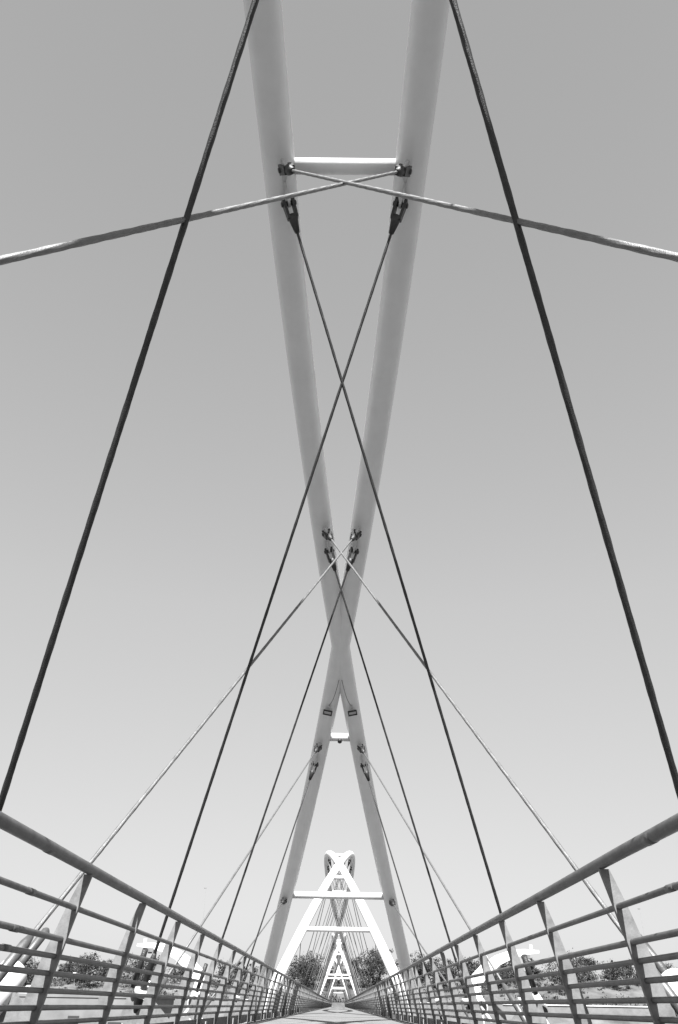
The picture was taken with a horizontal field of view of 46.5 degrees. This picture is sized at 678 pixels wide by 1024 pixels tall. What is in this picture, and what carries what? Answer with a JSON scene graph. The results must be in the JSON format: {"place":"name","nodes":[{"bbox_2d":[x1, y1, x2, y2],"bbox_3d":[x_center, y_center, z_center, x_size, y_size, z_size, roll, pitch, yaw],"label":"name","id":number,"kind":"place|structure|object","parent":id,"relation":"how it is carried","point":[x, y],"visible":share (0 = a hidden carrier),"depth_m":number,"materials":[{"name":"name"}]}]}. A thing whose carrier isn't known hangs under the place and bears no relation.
{"place":"outdoors","nodes":[
{"label":"outdoors","id":0,"kind":"place"},
{"bbox_2d":[17,985,173,1023],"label":"control building","id":1,"kind":"structure","parent":0,"point":[59,999],"depth_m":50.94,"materials":[{"name":"concrete"}]},
{"bbox_2d":[24,978,652,1023],"bbox_3d":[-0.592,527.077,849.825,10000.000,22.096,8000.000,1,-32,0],"label":"ground","id":2,"kind":"structure","parent":0,"point":[631,991],"depth_m":239.13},
{"bbox_2d":[23,957,39,985],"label":"tree","id":3,"kind":"object","parent":2,"relation":"on","point":[32,963],"visible":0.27,"depth_m":244.79,"materials":[{"name":"grey plant"}]},
{"bbox_2d":[57,963,72,972],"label":"tree","id":4,"kind":"object","parent":2,"relation":"on","point":[61,967],"visible":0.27,"depth_m":256.60,"materials":[{"name":"grey plant"}]},
{"bbox_2d":[60,955,93,982],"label":"tree","id":5,"kind":"object","parent":2,"relation":"on","point":[68,967],"visible":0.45,"depth_m":249.92,"materials":[{"name":"grey plant"}]},
{"bbox_2d":[73,951,108,986],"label":"tree","id":6,"kind":"object","parent":2,"relation":"on","point":[90,969],"visible":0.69,"depth_m":242.86,"materials":[{"name":"grey plant"}]},
{"bbox_2d":[97,960,112,976],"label":"tree","id":7,"kind":"object","parent":2,"relation":"on","point":[111,961],"visible":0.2,"depth_m":254.64,"materials":[{"name":"grey plant"}]},
{"bbox_2d":[122,953,168,980],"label":"tree","id":8,"kind":"object","parent":2,"relation":"on","point":[145,967],"visible":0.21,"depth_m":240.60,"materials":[{"name":"grey plant"}]},
{"bbox_2d":[133,955,159,980],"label":"tree","id":9,"kind":"object","parent":2,"relation":"on","point":[144,963],"visible":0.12,"depth_m":246.43,"materials":[{"name":"grey plant"}]},
{"bbox_2d":[137,938,204,1019],"bbox_3d":[-5.541,15.867,25.815,2.551,3.340,0.200,1,-32,0],"label":"curved light arm","id":10,"kind":"object","parent":2,"relation":"on","point":[183,960],"visible":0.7,"depth_m":26.39},
{"bbox_2d":[169,962,190,982],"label":"tree","id":11,"kind":"object","parent":2,"relation":"on","point":[179,972],"visible":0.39,"depth_m":254.72,"materials":[{"name":"grey plant"}]},
{"bbox_2d":[216,959,244,985],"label":"tree","id":12,"kind":"object","parent":2,"relation":"on","point":[221,971],"visible":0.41,"depth_m":249.09,"materials":[{"name":"grey plant"}]},
{"bbox_2d":[233,962,245,975],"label":"tree","id":13,"kind":"object","parent":2,"relation":"on","point":[239,963],"visible":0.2,"depth_m":256.15,"materials":[{"name":"grey plant"}]},
{"bbox_2d":[243,964,258,986],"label":"tree","id":14,"kind":"object","parent":2,"relation":"on","point":[255,969],"visible":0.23,"depth_m":250.92,"materials":[{"name":"grey plant"}]},
{"bbox_2d":[286,957,308,982],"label":"tree","id":15,"kind":"object","parent":2,"relation":"on","point":[294,975],"visible":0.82,"depth_m":242.90,"materials":[{"name":"grey plant"}]},
{"bbox_2d":[287,951,324,983],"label":"tree","id":16,"kind":"object","parent":2,"relation":"on","point":[311,967],"visible":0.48,"depth_m":247.65,"materials":[{"name":"grey plant"}]},
{"bbox_2d":[300,958,324,986],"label":"tree","id":17,"kind":"object","parent":2,"relation":"on","point":[312,977],"visible":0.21,"depth_m":253.46,"materials":[{"name":"grey plant"}]},
{"bbox_2d":[311,966,333,981],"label":"tree","id":18,"kind":"object","parent":2,"relation":"on","point":[322,972],"visible":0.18,"depth_m":264.59,"materials":[{"name":"grey plant"}]},
{"bbox_2d":[27,968,645,1005],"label":"scrub","id":19,"kind":"object","parent":2,"relation":"on","point":[335,998],"visible":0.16,"depth_m":246.59,"materials":[{"name":"grey plant"}]},
{"bbox_2d":[342,957,372,987],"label":"tree","id":20,"kind":"object","parent":2,"relation":"on","point":[358,973],"visible":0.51,"depth_m":249.76,"materials":[{"name":"grey plant"}]},
{"bbox_2d":[353,947,386,986],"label":"tree","id":21,"kind":"object","parent":2,"relation":"on","point":[373,963],"visible":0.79,"depth_m":246.78,"materials":[{"name":"grey plant"}]},
{"bbox_2d":[365,948,394,985],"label":"tree","id":22,"kind":"object","parent":2,"relation":"on","point":[371,954],"visible":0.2,"depth_m":251.60,"materials":[{"name":"grey plant"}]},
{"bbox_2d":[395,950,423,978],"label":"tree","id":23,"kind":"object","parent":2,"relation":"on","point":[413,961],"visible":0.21,"depth_m":252.49,"materials":[{"name":"grey plant"}]},
{"bbox_2d":[174,999,649,1013],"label":"embankment wall","id":24,"kind":"structure","parent":2,"relation":"on","point":[602,1009],"depth_m":211.27,"materials":[{"name":"concrete"}]},
{"bbox_2d":[414,962,429,981],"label":"tree","id":25,"kind":"object","parent":2,"relation":"on","point":[420,972],"visible":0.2,"depth_m":255.38,"materials":[{"name":"grey plant"}]},
{"bbox_2d":[418,957,446,987],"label":"tree","id":26,"kind":"object","parent":2,"relation":"on","point":[428,966],"visible":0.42,"depth_m":248.61,"materials":[{"name":"grey plant"}]},
{"bbox_2d":[436,958,459,987],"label":"tree","id":27,"kind":"object","parent":2,"relation":"on","point":[454,973],"visible":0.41,"depth_m":243.92,"materials":[{"name":"grey plant"}]},
{"bbox_2d":[460,957,480,974],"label":"tree","id":28,"kind":"object","parent":2,"relation":"on","point":[472,967],"visible":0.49,"depth_m":250.25,"materials":[{"name":"grey plant"}]},
{"bbox_2d":[480,966,510,989],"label":"tree","id":29,"kind":"object","parent":2,"relation":"on","point":[504,975],"visible":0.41,"depth_m":245.17,"materials":[{"name":"grey plant"}]},
{"bbox_2d":[496,960,514,982],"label":"tree","id":30,"kind":"object","parent":2,"relation":"on","point":[503,966],"visible":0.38,"depth_m":251.13,"materials":[{"name":"grey plant"}]},
{"bbox_2d":[525,957,541,974],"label":"tree","id":31,"kind":"object","parent":2,"relation":"on","point":[535,970],"visible":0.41,"depth_m":257.85,"materials":[{"name":"grey plant"}]},
{"bbox_2d":[542,948,582,992],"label":"tree","id":32,"kind":"object","parent":2,"relation":"on","point":[554,977],"visible":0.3,"depth_m":240.83,"materials":[{"name":"grey plant"}]},
{"bbox_2d":[561,951,596,982],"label":"tree","id":33,"kind":"object","parent":2,"relation":"on","point":[579,959],"visible":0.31,"depth_m":245.35,"materials":[{"name":"grey plant"}]},
{"bbox_2d":[575,956,597,974],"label":"tree","id":34,"kind":"object","parent":2,"relation":"on","point":[586,961],"visible":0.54,"depth_m":253.76,"materials":[{"name":"grey plant"}]},
{"bbox_2d":[597,960,634,987],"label":"tree","id":35,"kind":"object","parent":2,"relation":"on","point":[611,973],"visible":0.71,"depth_m":244.26,"materials":[{"name":"grey plant"}]},
{"bbox_2d":[618,966,633,978],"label":"tree","id":36,"kind":"object","parent":2,"relation":"on","point":[629,968],"visible":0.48,"depth_m":259.25,"materials":[{"name":"grey plant"}]},
{"bbox_3d":[-0.144,20.682,23.516,7.400,7.100,2.400,1,-32,0],"label":"bridge pier","id":37,"kind":"object","parent":2,"relation":"on","visible":0},
{"bbox_2d":[262,851,410,1019],"bbox_3d":[-0.036,31.913,57.772,6.612,10.895,72.419,1,-32,0],"label":"arch pair","id":38,"kind":"object","parent":37,"relation":"on","point":[371,928],"visible":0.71,"depth_m":33.84,"materials":[{"name":"white paint"}]},
{"bbox_2d":[297,899,323,986],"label":"hanger cable","id":39,"kind":"object","parent":38,"relation":"hanging from","point":[310,943],"visible":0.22,"depth_m":37.49,"materials":[{"name":"metal"}]},
{"bbox_2d":[304,901,324,985],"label":"hanger cable","id":40,"kind":"object","parent":38,"relation":"hanging from","point":[314,943],"visible":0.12,"depth_m":41.28,"materials":[{"name":"metal"}]},
{"bbox_2d":[302,874,339,988],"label":"hanger cable","id":41,"kind":"object","parent":38,"relation":"hanging from","point":[319,935],"visible":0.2,"depth_m":42.51,"materials":[{"name":"metal"}]},
{"bbox_2d":[307,864,344,990],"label":"hanger cable","id":42,"kind":"object","parent":38,"relation":"hanging from","point":[323,934],"visible":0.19,"depth_m":46.84,"materials":[{"name":"metal"}]},
{"bbox_2d":[241,1007,414,1023],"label":"bridge deck","id":43,"kind":"structure","parent":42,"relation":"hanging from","point":[337,1015],"depth_m":23.27,"materials":[{"name":"concrete"}]},
{"bbox_2d":[0,811,290,1023],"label":"railing","id":44,"kind":"object","parent":43,"relation":"on","point":[33,1006],"visible":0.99,"depth_m":6.29,"materials":[{"name":"metal"}]},
{"bbox_2d":[283,978,323,1015],"bbox_3d":[-1.859,34.814,55.957,0.457,1.281,69.880,1,-32,0],"label":"railing","id":45,"kind":"object","parent":43,"relation":"on","point":[300,1000],"visible":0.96,"depth_m":36.65,"materials":[{"name":"metal"}]},
{"bbox_2d":[322,997,329,1007],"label":"railing","id":46,"kind":"object","parent":43,"relation":"on","point":[326,1001],"visible":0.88,"depth_m":105.73,"materials":[{"name":"metal"}]},
{"bbox_2d":[347,998,353,1008],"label":"railing","id":47,"kind":"object","parent":43,"relation":"on","point":[350,1003],"visible":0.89,"depth_m":105.29,"materials":[{"name":"metal"}]},
{"bbox_2d":[352,980,389,1017],"bbox_3d":[1.684,34.860,55.931,0.457,1.282,69.880,1,-32,0],"label":"railing","id":48,"kind":"object","parent":43,"relation":"on","point":[371,999],"visible":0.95,"depth_m":36.56,"materials":[{"name":"metal"}]},
{"bbox_2d":[383,813,677,1023],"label":"railing","id":49,"kind":"object","parent":43,"relation":"on","point":[656,999],"visible":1,"depth_m":5.81,"materials":[{"name":"metal"}]},
{"bbox_2d":[306,859,350,986],"bbox_3d":[-0.852,25.382,47.472,0.223,9.024,5.373,-20,-38,30],"label":"hanger cable","id":50,"kind":"object","parent":38,"relation":"hanging from","point":[327,925],"visible":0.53,"depth_m":47.36,"materials":[{"name":"metal"}]},
{"bbox_2d":[309,866,351,988],"bbox_3d":[-0.768,28.092,52.220,0.234,9.405,6.450,-17,-36,26],"label":"hanger cable","id":51,"kind":"object","parent":38,"relation":"hanging from","point":[328,932],"visible":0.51,"depth_m":52.44,"materials":[{"name":"metal"}]},
{"bbox_2d":[313,887,347,990],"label":"hanger cable","id":52,"kind":"object","parent":38,"relation":"hanging from","point":[325,953],"visible":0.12,"depth_m":58.43,"materials":[{"name":"metal"}]},
{"bbox_2d":[315,900,345,989],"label":"hanger cable","id":53,"kind":"object","parent":38,"relation":"hanging from","point":[331,942],"visible":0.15,"depth_m":64.64,"materials":[{"name":"metal"}]},
{"bbox_2d":[311,859,350,987],"bbox_3d":[-1.258,28.013,51.755,1.066,9.014,6.410,17,-36,-24],"label":"hanger cable","id":54,"kind":"object","parent":38,"relation":"hanging from","point":[327,934],"visible":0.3,"depth_m":51.95,"materials":[{"name":"metal"}]},
{"bbox_2d":[317,899,345,992],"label":"hanger cable","id":55,"kind":"object","parent":38,"relation":"hanging from","point":[330,949],"visible":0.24,"depth_m":68.21,"materials":[{"name":"metal"}]},
{"bbox_2d":[316,888,347,990],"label":"hanger cable","id":56,"kind":"object","parent":38,"relation":"hanging from","point":[330,944],"visible":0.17,"depth_m":63.64,"materials":[{"name":"metal"}]},
{"bbox_2d":[313,869,351,988],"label":"hanger cable","id":57,"kind":"object","parent":38,"relation":"hanging from","point":[329,937],"visible":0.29,"depth_m":56.58,"materials":[{"name":"metal"}]},
{"bbox_2d":[330,886,359,991],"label":"hanger cable","id":58,"kind":"object","parent":38,"relation":"hanging from","point":[346,943],"visible":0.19,"depth_m":63.64,"materials":[{"name":"metal"}]},
{"bbox_2d":[327,868,363,992],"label":"hanger cable","id":59,"kind":"object","parent":38,"relation":"hanging from","point":[347,936],"visible":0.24,"depth_m":56.65,"materials":[{"name":"metal"}]},
{"bbox_2d":[332,899,358,993],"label":"hanger cable","id":60,"kind":"object","parent":38,"relation":"hanging from","point":[346,949],"visible":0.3,"depth_m":68.15,"materials":[{"name":"metal"}]},
{"bbox_2d":[327,865,365,986],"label":"hanger cable","id":61,"kind":"object","parent":38,"relation":"hanging from","point":[346,926],"visible":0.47,"depth_m":52.84,"materials":[{"name":"metal"}]},
{"bbox_2d":[329,863,364,989],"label":"hanger cable","id":62,"kind":"object","parent":38,"relation":"hanging from","point":[349,933],"visible":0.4,"depth_m":51.94,"materials":[{"name":"metal"}]},
{"bbox_2d":[331,887,362,991],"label":"hanger cable","id":63,"kind":"object","parent":38,"relation":"hanging from","point":[348,944],"visible":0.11,"depth_m":59.02,"materials":[{"name":"metal"}]},
{"bbox_2d":[328,859,368,986],"bbox_3d":[0.797,25.403,47.460,0.223,9.024,5.373,21,-37,-29],"label":"hanger cable","id":64,"kind":"object","parent":38,"relation":"hanging from","point":[349,925],"visible":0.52,"depth_m":47.42,"materials":[{"name":"metal"}]},
{"bbox_2d":[333,862,367,988],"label":"hanger cable","id":65,"kind":"object","parent":38,"relation":"hanging from","point":[353,933],"visible":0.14,"depth_m":46.83,"materials":[{"name":"metal"}]},
{"bbox_2d":[338,872,371,984],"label":"hanger cable","id":66,"kind":"object","parent":38,"relation":"hanging from","point":[356,933],"visible":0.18,"depth_m":42.63,"materials":[{"name":"metal"}]},
{"bbox_2d":[352,899,370,985],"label":"hanger cable","id":67,"kind":"object","parent":38,"relation":"hanging from","point":[361,941],"visible":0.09,"depth_m":41.18,"materials":[{"name":"metal"}]},
{"bbox_2d":[354,900,376,983],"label":"hanger cable","id":68,"kind":"object","parent":38,"relation":"hanging from","point":[365,942],"visible":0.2,"depth_m":37.47,"materials":[{"name":"metal"}]},
{"bbox_2d":[243,0,449,1016],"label":"arch pair","id":69,"kind":"object","parent":37,"relation":"on","point":[425,42],"visible":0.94,"depth_m":11.11,"materials":[{"name":"white paint"}]},
{"bbox_2d":[0,0,258,811],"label":"hanger cable","id":70,"kind":"object","parent":69,"relation":"hanging from","point":[124,413],"visible":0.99,"depth_m":4.25,"materials":[{"name":"metal"}]},
{"bbox_2d":[0,529,361,1021],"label":"hanger cable","id":71,"kind":"object","parent":69,"relation":"hanging from","point":[13,979],"visible":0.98,"depth_m":5.95,"materials":[{"name":"metal"}]},
{"bbox_2d":[0,163,411,264],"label":"hanger cable","id":72,"kind":"object","parent":69,"relation":"hanging from","point":[400,170],"visible":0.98,"depth_m":4.04,"materials":[{"name":"metal"}]},
{"bbox_2d":[143,743,321,1023],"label":"hanger cable","id":73,"kind":"object","parent":69,"relation":"hanging from","point":[164,980],"visible":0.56,"depth_m":11.06,"materials":[{"name":"metal"}]},
{"bbox_2d":[182,897,286,1018],"bbox_3d":[-2.085,9.396,16.972,0.615,3.141,10.885,-1,-32,3],"label":"hanger cable","id":74,"kind":"object","parent":69,"relation":"hanging from","point":[208,1002],"visible":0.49,"depth_m":13.61,"materials":[{"name":"metal"}]},
{"bbox_2d":[119,197,408,1023],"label":"hanger cable","id":75,"kind":"object","parent":69,"relation":"hanging from","point":[396,219],"visible":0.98,"depth_m":8.76,"materials":[{"name":"metal"}]},
{"bbox_2d":[188,547,358,1019],"bbox_3d":[-1.057,4.530,13.034,3.456,7.963,0.206,-22,-39,32],"label":"hanger cable","id":76,"kind":"object","parent":69,"relation":"hanging from","point":[348,567],"visible":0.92,"depth_m":13.12,"materials":[{"name":"metal"}]},
{"bbox_2d":[231,761,318,1015],"bbox_3d":[-1.472,8.412,17.256,1.904,5.903,0.169,5,-32,-6],"label":"hanger cable","id":77,"kind":"object","parent":69,"relation":"hanging from","point":[312,773],"visible":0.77,"depth_m":17.35,"materials":[{"name":"metal"}]},
{"bbox_2d":[360,762,442,1019],"bbox_3d":[1.409,8.450,17.235,1.904,5.903,0.169,-3,-32,7],"label":"hanger cable","id":78,"kind":"object","parent":69,"relation":"hanging from","point":[366,773],"visible":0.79,"depth_m":17.44,"materials":[{"name":"metal"}]},
{"bbox_2d":[324,547,482,1023],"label":"hanger cable","id":79,"kind":"object","parent":69,"relation":"hanging from","point":[334,568],"visible":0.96,"depth_m":13.06,"materials":[{"name":"metal"}]},
{"bbox_2d":[281,198,547,1023],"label":"hanger cable","id":80,"kind":"object","parent":69,"relation":"hanging from","point":[292,218],"visible":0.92,"depth_m":8.85,"materials":[{"name":"metal"}]},
{"bbox_2d":[389,899,491,1023],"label":"hanger cable","id":81,"kind":"object","parent":69,"relation":"hanging from","point":[479,998],"visible":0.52,"depth_m":13.30,"materials":[{"name":"metal"}]},
{"bbox_2d":[357,744,548,1023],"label":"hanger cable","id":82,"kind":"object","parent":69,"relation":"hanging from","point":[517,1007],"visible":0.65,"depth_m":10.58,"materials":[{"name":"metal"}]},
{"bbox_2d":[278,162,677,261],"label":"hanger cable","id":83,"kind":"object","parent":69,"relation":"hanging from","point":[288,168],"visible":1,"depth_m":3.97,"materials":[{"name":"metal"}]},
{"bbox_2d":[322,529,677,1016],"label":"hanger cable","id":84,"kind":"object","parent":69,"relation":"hanging from","point":[670,988],"visible":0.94,"depth_m":6.36,"materials":[{"name":"metal"}]},
{"bbox_2d":[449,0,677,797],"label":"hanger cable","id":85,"kind":"object","parent":69,"relation":"hanging from","point":[566,398],"visible":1,"depth_m":3.99,"materials":[{"name":"metal"}]},
{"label":"bridge pier","id":86,"kind":"object","parent":2,"relation":"on","visible":0},
{"bbox_2d":[320,933,355,998],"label":"arch pair","id":87,"kind":"object","parent":86,"relation":"on","point":[339,949],"visible":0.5,"depth_m":97.21,"materials":[{"name":"white paint"}]},
{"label":"bridge pier","id":88,"kind":"object","parent":2,"relation":"on","visible":0},
{"bbox_2d":[328,958,347,999],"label":"arch pair","id":89,"kind":"object","parent":88,"relation":"on","point":[338,979],"visible":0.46,"depth_m":158.46,"materials":[{"name":"white paint"}]},
{"bbox_2d":[0,0,677,985],"label":"sky","id":90,"kind":"structure","parent":0,"point":[108,108],"materials":[{"name":"grey"}]},
{"bbox_2d":[471,945,538,1021],"bbox_3d":[5.409,16.009,25.734,2.551,3.340,0.200,1,-32,0],"label":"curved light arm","id":91,"kind":"object","parent":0,"point":[498,960],"visible":0.39,"depth_m":26.30}
]}

